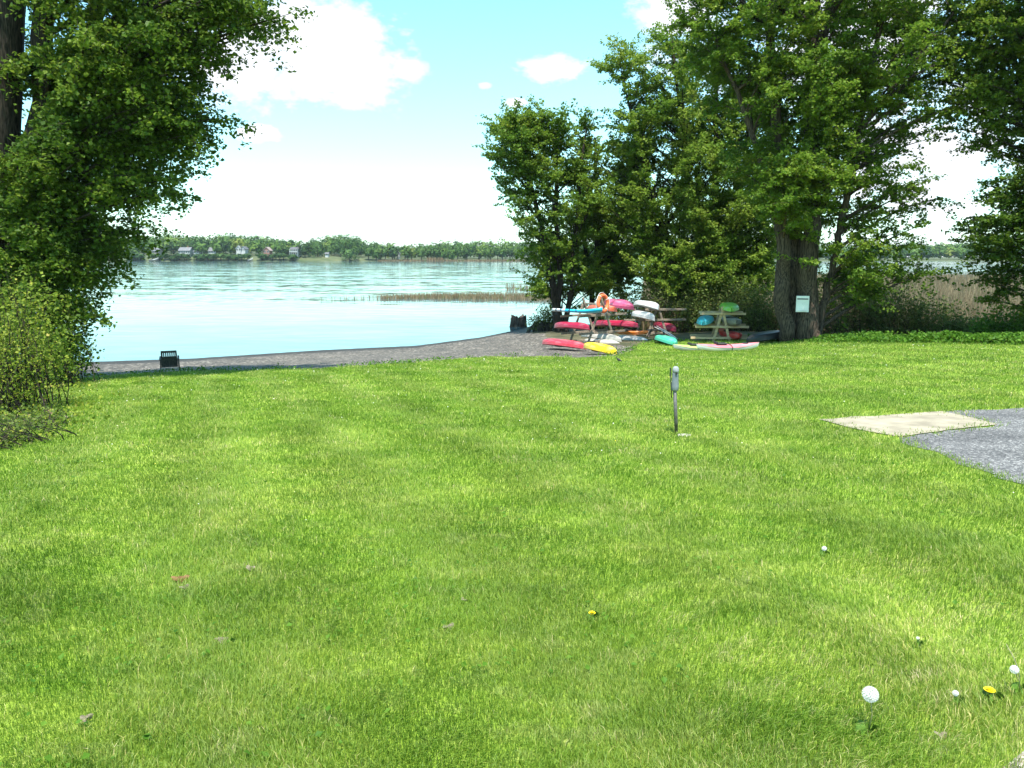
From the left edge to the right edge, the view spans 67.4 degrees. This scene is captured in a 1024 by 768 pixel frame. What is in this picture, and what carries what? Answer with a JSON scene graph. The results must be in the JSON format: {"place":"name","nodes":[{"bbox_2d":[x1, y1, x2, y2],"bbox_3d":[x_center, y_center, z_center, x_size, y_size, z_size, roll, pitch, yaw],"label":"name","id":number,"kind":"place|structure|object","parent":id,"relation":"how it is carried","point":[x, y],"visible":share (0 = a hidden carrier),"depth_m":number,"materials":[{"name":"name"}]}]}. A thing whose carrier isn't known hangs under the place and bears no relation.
{"place":"outdoors","nodes":[
{"label":"outdoors","id":0,"kind":"place"},
{"bbox_2d":[23,326,633,378],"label":"gravel beach","id":1,"kind":"structure","parent":0,"point":[523,341],"depth_m":33.45,"materials":[{"name":"gravel"}]},
{"bbox_2d":[159,350,179,371],"bbox_3d":[-11.880,-0.814,26.640,0.646,0.773,0.783,-4,10,-23],"label":"garden chair","id":2,"kind":"object","parent":1,"relation":"on","point":[170,360],"visible":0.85,"depth_m":26.40,"materials":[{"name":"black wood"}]},
{"bbox_2d":[20,337,691,379],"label":"shore weeds","id":3,"kind":"object","parent":1,"relation":"on","point":[374,362],"visible":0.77,"depth_m":26.52,"materials":[{"name":"green plant"}]},
{"bbox_2d":[509,314,526,326],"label":"tree stump","id":4,"kind":"object","parent":1,"relation":"on","point":[516,321],"visible":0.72,"depth_m":49.97,"materials":[{"name":"brown wood"}]},
{"bbox_2d":[526,321,552,332],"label":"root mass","id":5,"kind":"object","parent":1,"relation":"on","point":[542,324],"visible":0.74,"depth_m":44.59,"materials":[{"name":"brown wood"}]},
{"bbox_2d":[526,302,562,331],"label":"dark bush","id":6,"kind":"object","parent":1,"relation":"on","point":[546,315],"visible":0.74,"depth_m":44.66,"materials":[{"name":"green plant"}]},
{"bbox_2d":[542,339,584,348],"bbox_3d":[2.165,-1.686,32.180,0.673,0.354,2.574,-9,13,-42],"label":"kayak","id":7,"kind":"object","parent":1,"relation":"on","point":[565,343],"visible":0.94,"depth_m":31.84,"materials":[{"name":"plastic"}]},
{"bbox_2d":[560,297,626,342],"bbox_3d":[3.773,-2.962,35.786,3.000,2.243,1.388,-7,12,-36],"label":"boat rack","id":8,"kind":"object","parent":1,"relation":"on","point":[592,330],"visible":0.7,"depth_m":35.64,"materials":[{"name":"wood"}]},
{"bbox_2d":[554,322,589,330],"bbox_3d":[2.702,-2.642,34.895,0.632,0.371,2.554,-7,9,-34],"label":"kayak","id":9,"kind":"object","parent":8,"relation":"on","point":[575,325],"visible":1,"depth_m":34.48,"materials":[{"name":"plastic"}]},
{"bbox_2d":[552,307,602,314],"bbox_3d":[2.928,-3.312,34.834,0.800,0.455,3.282,1,6,-38],"label":"paddle board","id":10,"kind":"object","parent":8,"relation":"on","point":[594,310],"visible":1,"depth_m":34.18,"materials":[{"name":"plastic"}]},
{"bbox_2d":[587,305,616,312],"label":"kayak","id":11,"kind":"object","parent":8,"relation":"on","point":[612,309],"visible":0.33,"depth_m":35.42,"materials":[{"name":"plastic"}]},
{"bbox_2d":[596,292,609,314],"bbox_3d":[4.115,-3.651,34.776,0.898,1.000,0.208,10,-9,-39],"label":"life ring","id":12,"kind":"object","parent":8,"relation":"hanging from","point":[606,298],"visible":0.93,"depth_m":34.74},
{"bbox_2d":[592,320,638,327],"bbox_3d":[4.905,-2.881,36.833,0.632,0.371,3.096,-8,9,-38],"label":"kayak","id":13,"kind":"object","parent":8,"relation":"on","point":[619,323],"visible":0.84,"depth_m":36.36,"materials":[{"name":"plastic"}]},
{"bbox_2d":[604,299,634,310],"bbox_3d":[5.169,-3.858,37.176,0.734,0.406,2.487,-20,20,-23],"label":"kayak","id":14,"kind":"object","parent":8,"relation":"on","point":[622,304],"visible":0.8,"depth_m":36.65,"materials":[{"name":"pink plastic"}]},
{"bbox_2d":[583,342,616,354],"bbox_3d":[3.300,-1.338,28.846,0.653,0.354,2.336,-5,11,-26],"label":"kayak","id":15,"kind":"object","parent":1,"relation":"on","point":[599,347],"visible":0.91,"depth_m":28.47,"materials":[{"name":"yellow plastic"}]},
{"bbox_2d":[0,339,1023,767],"bbox_3d":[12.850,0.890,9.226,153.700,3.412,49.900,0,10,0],"label":"lawn","id":16,"kind":"structure","parent":0,"point":[670,590],"depth_m":4.64,"materials":[{"name":"plant"}]},
{"bbox_2d":[0,392,86,449],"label":"bramble patch","id":17,"kind":"object","parent":16,"relation":"on","point":[12,435],"visible":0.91,"depth_m":9.93,"materials":[{"name":"green plant"}]},
{"bbox_2d":[0,253,93,414],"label":"leafy bush","id":18,"kind":"object","parent":16,"relation":"on","point":[30,366],"visible":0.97,"depth_m":13.56,"materials":[{"name":"green plant"}]},
{"bbox_2d":[0,282,104,386],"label":"leafy bush","id":19,"kind":"object","parent":16,"relation":"on","point":[72,365],"visible":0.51,"depth_m":20.67,"materials":[{"name":"green plant"}]},
{"bbox_2d":[0,378,151,448],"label":"weeds","id":20,"kind":"object","parent":16,"relation":"on","point":[57,420],"visible":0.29,"depth_m":12.88,"materials":[{"name":"green plant"}]},
{"bbox_2d":[80,713,92,721],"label":"dead leaf","id":21,"kind":"object","parent":16,"relation":"on","point":[82,717],"visible":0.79,"depth_m":2.92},
{"bbox_2d":[0,0,317,375],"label":"maple tree","id":22,"kind":"object","parent":16,"relation":"on","point":[113,104],"visible":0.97,"depth_m":21.03,"materials":[{"name":"green plant"}]},
{"bbox_2d":[171,575,188,583],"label":"dead leaf","id":23,"kind":"object","parent":16,"relation":"on","point":[179,577],"visible":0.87,"depth_m":4.46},
{"bbox_2d":[0,389,1011,767],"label":"clover patches","id":24,"kind":"object","parent":16,"relation":"on","point":[148,735],"visible":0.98,"depth_m":3.83,"materials":[{"name":"green plant"}]},
{"bbox_2d":[76,343,1013,524],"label":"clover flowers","id":25,"kind":"object","parent":16,"relation":"on","point":[554,374],"visible":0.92,"depth_m":16.11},
{"bbox_2d":[587,611,599,617],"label":"dandelion","id":26,"kind":"object","parent":16,"relation":"on","point":[595,613],"visible":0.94,"depth_m":3.88,"materials":[{"name":"yellow plant"}]},
{"bbox_2d":[655,335,677,344],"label":"kayak","id":27,"kind":"object","parent":16,"relation":"on","point":[666,339],"visible":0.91,"depth_m":32.35,"materials":[{"name":"green plastic"}]},
{"bbox_2d":[670,366,678,432],"bbox_3d":[2.053,0.232,9.732,0.125,0.924,0.085,5,11,29],"label":"utility post","id":28,"kind":"object","parent":16,"relation":"on","point":[675,383],"visible":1,"depth_m":9.69,"materials":[{"name":"metal"}]},
{"bbox_2d":[673,342,705,350],"bbox_3d":[7.055,-1.399,28.913,2.159,0.332,0.632,0,9,-12],"label":"kayak","id":29,"kind":"object","parent":16,"relation":"on","point":[691,346],"visible":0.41,"depth_m":28.64,"materials":[{"name":"plastic"}]},
{"bbox_2d":[696,341,758,350],"bbox_3d":[7.666,-1.340,27.297,2.362,0.371,0.706,-2,10,-8],"label":"kayak","id":30,"kind":"object","parent":16,"relation":"on","point":[719,346],"visible":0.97,"depth_m":27.08,"materials":[{"name":"white plastic"}]},
{"bbox_2d":[746,330,778,342],"bbox_3d":[10.291,-1.921,31.128,2.533,0.423,0.816,-10,13,-35],"label":"canoe","id":31,"kind":"object","parent":16,"relation":"on","point":[762,336],"visible":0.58,"depth_m":30.63,"materials":[{"name":"black plastic"}]},
{"bbox_2d":[660,0,1012,341],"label":"maple tree","id":32,"kind":"object","parent":16,"relation":"on","point":[810,173],"visible":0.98,"depth_m":28.84,"materials":[{"name":"green plant"}]},
{"bbox_2d":[796,296,808,311],"bbox_3d":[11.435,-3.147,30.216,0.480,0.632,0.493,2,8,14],"label":"notice board","id":33,"kind":"object","parent":32,"relation":"attached to","point":[802,303],"visible":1,"depth_m":30.24,"materials":[{"name":"white paint"}]},
{"bbox_2d":[855,686,881,737],"bbox_3d":[1.308,1.199,2.805,0.094,0.204,0.094,4,10,23],"label":"dandelion","id":34,"kind":"object","parent":16,"relation":"on","point":[872,699],"visible":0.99,"depth_m":2.80,"materials":[{"name":"white plant"}]},
{"bbox_2d":[820,411,994,435],"bbox_3d":[5.454,0.503,10.354,2.278,0.107,1.505,-3,10,-20],"label":"concrete pad","id":35,"kind":"object","parent":16,"relation":"on","point":[906,422],"visible":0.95,"depth_m":10.27,"materials":[{"name":"concrete"}]},
{"bbox_2d":[952,690,965,706],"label":"dandelion","id":36,"kind":"object","parent":16,"relation":"on","point":[956,697],"visible":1,"depth_m":3.01,"materials":[{"name":"white plant"}]},
{"bbox_2d":[980,686,1004,700],"bbox_3d":[1.912,1.240,3.054,0.080,0.068,0.081,0,10,0],"label":"dandelion","id":37,"kind":"object","parent":16,"relation":"on","point":[989,690],"visible":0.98,"depth_m":3.05,"materials":[{"name":"yellow plant"}]},
{"bbox_2d":[1009,665,1023,693],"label":"dandelion","id":38,"kind":"object","parent":16,"relation":"on","point":[1014,670],"visible":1,"depth_m":3.10,"materials":[{"name":"white plant"}]},
{"bbox_2d":[21,0,1023,256],"label":"sky","id":39,"kind":"structure","parent":0,"point":[372,134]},
{"bbox_2d":[505,281,549,291],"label":"lake reeds","id":40,"kind":"object","parent":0,"point":[513,287],"visible":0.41,"depth_m":103.83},
{"bbox_2d":[37,261,1023,361],"bbox_3d":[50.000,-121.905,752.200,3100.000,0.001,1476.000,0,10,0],"label":"lake water","id":41,"kind":"structure","parent":0,"point":[193,309],"depth_m":69.94,"materials":[{"name":"teal liquid"}]},
{"bbox_2d":[320,289,549,302],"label":"lake reeds","id":42,"kind":"object","parent":41,"relation":"on","point":[484,296],"visible":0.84,"depth_m":82.28,"materials":[{"name":"plant"}]},
{"bbox_2d":[641,271,1023,334],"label":"marsh reeds","id":43,"kind":"object","parent":41,"relation":"on","point":[967,294],"visible":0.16,"depth_m":64.39,"materials":[{"name":"plant"}]},
{"bbox_2d":[109,250,1004,260],"bbox_3d":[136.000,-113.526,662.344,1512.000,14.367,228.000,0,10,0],"label":"shore","id":44,"kind":"structure","parent":0,"point":[334,257],"depth_m":566.73,"materials":[{"name":"plant"}]},
{"bbox_2d":[152,235,187,252],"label":"tree","id":45,"kind":"object","parent":44,"relation":"on","point":[175,238],"visible":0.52,"depth_m":585.01,"materials":[{"name":"green plant"}]},
{"bbox_2d":[178,246,193,256],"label":"house","id":46,"kind":"structure","parent":44,"relation":"on","point":[188,250],"depth_m":565.22,"materials":[{"name":"white wood"}]},
{"bbox_2d":[193,241,208,253],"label":"tree","id":47,"kind":"object","parent":44,"relation":"on","point":[200,247],"visible":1,"depth_m":563.29,"materials":[{"name":"green plant"}]},
{"bbox_2d":[210,242,221,257],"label":"tree","id":48,"kind":"object","parent":44,"relation":"on","point":[217,248],"visible":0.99,"depth_m":561.97,"materials":[{"name":"green plant"}]},
{"bbox_2d":[219,238,231,253],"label":"tree","id":49,"kind":"object","parent":44,"relation":"on","point":[224,246],"visible":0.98,"depth_m":567.81,"materials":[{"name":"green plant"}]},
{"bbox_2d":[230,238,246,247],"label":"tree","id":50,"kind":"object","parent":44,"relation":"on","point":[238,243],"visible":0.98,"depth_m":572.73,"materials":[{"name":"green plant"}]},
{"bbox_2d":[241,246,248,253],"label":"house","id":51,"kind":"structure","parent":44,"relation":"on","point":[244,249],"depth_m":572.30,"materials":[{"name":"white wood"}]},
{"bbox_2d":[263,247,272,253],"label":"house","id":52,"kind":"structure","parent":44,"relation":"on","point":[267,250],"depth_m":564.84,"materials":[{"name":"wood"}]},
{"bbox_2d":[274,242,287,253],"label":"tree","id":53,"kind":"object","parent":44,"relation":"on","point":[280,246],"visible":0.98,"depth_m":565.55,"materials":[{"name":"green plant"}]},
{"bbox_2d":[289,247,300,257],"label":"house","id":54,"kind":"structure","parent":44,"relation":"on","point":[294,250],"depth_m":562.77,"materials":[{"name":"white wood"}]},
{"bbox_2d":[299,240,310,256],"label":"tree","id":55,"kind":"object","parent":44,"relation":"on","point":[304,251],"visible":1,"depth_m":564.80,"materials":[{"name":"green plant"}]},
{"bbox_2d":[307,238,325,256],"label":"tree","id":56,"kind":"object","parent":44,"relation":"on","point":[319,245],"visible":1,"depth_m":566.05,"materials":[{"name":"green plant"}]},
{"bbox_2d":[331,234,361,252],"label":"tree","id":57,"kind":"object","parent":44,"relation":"on","point":[356,243],"visible":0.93,"depth_m":577.59,"materials":[{"name":"green plant"}]},
{"bbox_2d":[338,246,359,260],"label":"tree","id":58,"kind":"object","parent":44,"relation":"on","point":[350,254],"visible":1,"depth_m":556.06,"materials":[{"name":"green plant"}]},
{"bbox_2d":[363,247,372,259],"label":"tree","id":59,"kind":"object","parent":44,"relation":"on","point":[368,251],"visible":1,"depth_m":558.96,"materials":[{"name":"green plant"}]},
{"bbox_2d":[372,247,379,260],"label":"tree","id":60,"kind":"object","parent":44,"relation":"on","point":[375,253],"visible":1,"depth_m":559.07,"materials":[{"name":"green plant"}]},
{"bbox_2d":[380,246,388,259],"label":"tree","id":61,"kind":"object","parent":44,"relation":"on","point":[385,252],"visible":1,"depth_m":561.57,"materials":[{"name":"green plant"}]},
{"bbox_2d":[390,246,398,259],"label":"tree","id":62,"kind":"object","parent":44,"relation":"on","point":[396,251],"visible":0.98,"depth_m":562.27,"materials":[{"name":"green plant"}]},
{"bbox_2d":[403,248,412,258],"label":"tree","id":63,"kind":"object","parent":44,"relation":"on","point":[407,251],"visible":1,"depth_m":558.97,"materials":[{"name":"green plant"}]},
{"bbox_2d":[416,248,425,259],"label":"tree","id":64,"kind":"object","parent":44,"relation":"on","point":[421,252],"visible":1,"depth_m":563.64,"materials":[{"name":"green plant"}]},
{"bbox_2d":[433,247,440,258],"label":"tree","id":65,"kind":"object","parent":44,"relation":"on","point":[437,252],"visible":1,"depth_m":560.60,"materials":[{"name":"green plant"}]},
{"bbox_2d":[440,247,447,259],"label":"tree","id":66,"kind":"object","parent":44,"relation":"on","point":[443,253],"visible":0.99,"depth_m":559.21,"materials":[{"name":"green plant"}]},
{"bbox_2d":[446,249,457,259],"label":"tree","id":67,"kind":"object","parent":44,"relation":"on","point":[451,254],"visible":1,"depth_m":559.69,"materials":[{"name":"green plant"}]},
{"bbox_2d":[378,257,531,260],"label":"reeds","id":68,"kind":"object","parent":44,"relation":"on","point":[434,259],"visible":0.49,"depth_m":557.41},
{"bbox_2d":[454,245,461,258],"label":"tree","id":69,"kind":"object","parent":44,"relation":"on","point":[457,252],"visible":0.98,"depth_m":562.30,"materials":[{"name":"green plant"}]},
{"bbox_2d":[462,246,470,259],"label":"tree","id":70,"kind":"object","parent":44,"relation":"on","point":[465,251],"visible":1,"depth_m":560.27,"materials":[{"name":"green plant"}]},
{"bbox_2d":[483,247,492,259],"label":"tree","id":71,"kind":"object","parent":44,"relation":"on","point":[487,252],"visible":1,"depth_m":562.34,"materials":[{"name":"green plant"}]},
{"bbox_2d":[492,248,502,258],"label":"tree","id":72,"kind":"object","parent":44,"relation":"on","point":[497,252],"visible":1,"depth_m":560.03,"materials":[{"name":"green plant"}]},
{"bbox_2d":[497,246,506,258],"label":"tree","id":73,"kind":"object","parent":44,"relation":"on","point":[504,251],"visible":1,"depth_m":560.41,"materials":[{"name":"green plant"}]},
{"bbox_2d":[506,248,513,259],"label":"tree","id":74,"kind":"object","parent":44,"relation":"on","point":[510,252],"visible":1,"depth_m":563.49,"materials":[{"name":"green plant"}]},
{"bbox_2d":[119,232,1023,258],"bbox_3d":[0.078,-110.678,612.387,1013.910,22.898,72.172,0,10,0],"label":"woodland","id":75,"kind":"object","parent":44,"relation":"on","point":[254,243],"visible":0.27,"depth_m":602.29,"materials":[{"name":"green plant"}]},
{"bbox_2d":[526,324,1004,349],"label":"marsh ground","id":76,"kind":"structure","parent":0,"point":[577,336],"depth_m":38.79,"materials":[{"name":"soil"}]},
{"bbox_2d":[471,94,622,331],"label":"shore tree","id":77,"kind":"object","parent":76,"relation":"on","point":[523,134],"visible":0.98,"depth_m":42.10,"materials":[{"name":"green plant"}]},
{"bbox_2d":[583,338,618,342],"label":"kayak","id":78,"kind":"object","parent":76,"relation":"on","point":[603,340],"visible":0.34,"depth_m":35.22,"materials":[{"name":"beige plastic"}]},
{"bbox_2d":[581,333,621,341],"bbox_3d":[4.181,-2.232,36.131,0.673,0.354,2.614,-8,13,-39],"label":"kayak","id":79,"kind":"object","parent":76,"relation":"on","point":[608,337],"visible":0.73,"depth_m":35.60,"materials":[{"name":"beige plastic"}]},
{"bbox_2d":[550,130,671,328],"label":"shore tree","id":80,"kind":"object","parent":76,"relation":"on","point":[610,254],"visible":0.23,"depth_m":45.27,"materials":[{"name":"green plant"}]},
{"bbox_2d":[595,283,659,332],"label":"scrub bush","id":81,"kind":"object","parent":76,"relation":"on","point":[628,315],"visible":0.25,"depth_m":43.10,"materials":[{"name":"green plant"}]},
{"bbox_2d":[619,335,646,339],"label":"kayak","id":82,"kind":"object","parent":76,"relation":"on","point":[627,337],"visible":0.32,"depth_m":36.64,"materials":[{"name":"white plastic"}]},
{"bbox_2d":[616,329,647,334],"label":"kayak","id":83,"kind":"object","parent":82,"relation":"on","point":[631,332],"visible":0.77,"depth_m":37.17,"materials":[{"name":"orange plastic"}]},
{"bbox_2d":[624,304,686,335],"bbox_3d":[7.302,-3.256,39.400,2.932,1.748,1.311,-1,10,-7],"label":"boat rack","id":84,"kind":"object","parent":76,"relation":"on","point":[655,313],"visible":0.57,"depth_m":38.83,"materials":[{"name":"wood"}]},
{"bbox_2d":[631,311,654,320],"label":"kayak","id":85,"kind":"object","parent":84,"relation":"on","point":[644,315],"visible":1,"depth_m":37.66,"materials":[{"name":"white plastic"}]},
{"bbox_2d":[633,300,658,309],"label":"kayak","id":86,"kind":"object","parent":84,"relation":"on","point":[645,304],"visible":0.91,"depth_m":38.77,"materials":[{"name":"white plastic"}]},
{"bbox_2d":[647,329,666,337],"bbox_3d":[7.089,-2.473,37.611,0.950,0.399,0.318,0,10,0],"label":"timber trestle","id":87,"kind":"object","parent":76,"relation":"on","point":[649,333],"visible":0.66,"depth_m":37.53,"materials":[{"name":"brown wood"}]},
{"bbox_2d":[630,278,695,331],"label":"scrub bush","id":88,"kind":"object","parent":76,"relation":"on","point":[661,302],"visible":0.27,"depth_m":41.43,"materials":[{"name":"green plant"}]},
{"bbox_2d":[653,322,675,332],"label":"kayak","id":89,"kind":"object","parent":76,"relation":"on","point":[670,327],"visible":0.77,"depth_m":39.24,"materials":[{"name":"red plastic"}]},
{"bbox_2d":[570,0,799,311],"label":"shore tree","id":90,"kind":"object","parent":76,"relation":"on","point":[717,226],"visible":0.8,"depth_m":41.08,"materials":[{"name":"green plant"}]},
{"bbox_2d":[663,280,723,332],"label":"scrub bush","id":91,"kind":"object","parent":76,"relation":"on","point":[694,305],"visible":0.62,"depth_m":40.45,"materials":[{"name":"green plant"}]},
{"bbox_2d":[690,305,748,340],"bbox_3d":[9.094,-2.652,33.567,2.819,1.560,1.558,0,10,0],"label":"boat rack","id":92,"kind":"object","parent":76,"relation":"on","point":[720,314],"visible":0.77,"depth_m":32.97,"materials":[{"name":"wood"}]},
{"bbox_2d":[696,315,713,324],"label":"kayak","id":93,"kind":"object","parent":92,"relation":"on","point":[705,319],"visible":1,"depth_m":32.67,"materials":[{"name":"teal plastic"}]},
{"bbox_2d":[719,302,738,312],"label":"kayak","id":94,"kind":"object","parent":92,"relation":"on","point":[730,307],"visible":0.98,"depth_m":32.60,"materials":[{"name":"plastic"}]},
{"bbox_2d":[721,315,741,325],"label":"kayak","id":95,"kind":"object","parent":92,"relation":"on","point":[733,321],"visible":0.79,"depth_m":32.75,"materials":[{"name":"plastic"}]},
{"bbox_2d":[719,328,741,339],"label":"kayak","id":96,"kind":"object","parent":76,"relation":"on","point":[733,334],"visible":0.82,"depth_m":32.96,"materials":[{"name":"red plastic"}]},
{"bbox_2d":[698,268,768,331],"bbox_3d":[11.632,-4.251,39.887,4.001,3.480,3.251,0,10,0],"label":"scrub bush","id":97,"kind":"object","parent":76,"relation":"on","point":[738,300],"visible":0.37,"depth_m":39.48,"materials":[{"name":"green plant"}]},
{"bbox_2d":[739,280,779,331],"bbox_3d":[12.756,-3.852,38.996,3.350,2.940,2.925,5,11,30],"label":"scrub bush","id":98,"kind":"object","parent":76,"relation":"on","point":[768,314],"visible":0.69,"depth_m":38.55,"materials":[{"name":"green plant"}]},
{"bbox_2d":[818,265,891,334],"bbox_3d":[16.253,-4.149,37.333,4.796,4.306,3.358,0,10,0],"label":"scrub bush","id":99,"kind":"object","parent":76,"relation":"on","point":[835,324],"visible":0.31,"depth_m":37.02,"materials":[{"name":"green plant"}]},
{"bbox_2d":[748,329,1023,345],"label":"ground cover","id":100,"kind":"object","parent":76,"relation":"on","point":[985,338],"visible":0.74,"depth_m":26.61,"materials":[{"name":"green plant"}]},
{"bbox_2d":[846,276,936,335],"bbox_3d":[18.281,-3.716,36.885,4.115,3.621,3.457,0,10,0],"label":"scrub bush","id":101,"kind":"object","parent":76,"relation":"on","point":[883,327],"visible":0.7,"depth_m":36.37,"materials":[{"name":"green plant"}]},
{"bbox_2d":[893,290,969,333],"bbox_3d":[19.773,-3.176,36.481,3.406,2.694,3.325,-7,12,-36],"label":"scrub bush","id":102,"kind":"object","parent":76,"relation":"on","point":[944,317],"visible":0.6,"depth_m":36.09,"materials":[{"name":"green plant"}]},
{"bbox_2d":[904,0,1023,328],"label":"maple tree","id":103,"kind":"object","parent":76,"relation":"on","point":[1001,98],"visible":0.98,"depth_m":27.86,"materials":[{"name":"green plant"}]},
{"bbox_2d":[941,306,997,333],"bbox_3d":[21.464,-2.709,35.974,3.056,1.937,3.712,0,10,0],"label":"scrub bush","id":104,"kind":"object","parent":76,"relation":"on","point":[967,324],"visible":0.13,"depth_m":35.84,"materials":[{"name":"green plant"}]},
{"bbox_2d":[964,301,1023,333],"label":"green bush","id":105,"kind":"object","parent":76,"relation":"on","point":[1001,324],"visible":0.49,"depth_m":30.86,"materials":[{"name":"green plant"}]},
{"bbox_2d":[899,408,1023,483],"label":"asphalt driveway","id":106,"kind":"structure","parent":0,"point":[1000,448],"depth_m":8.82,"materials":[{"name":"asphalt"}]},
{"bbox_2d":[1003,751,1023,767],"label":"gravel path","id":107,"kind":"structure","parent":0,"point":[1018,757],"depth_m":2.64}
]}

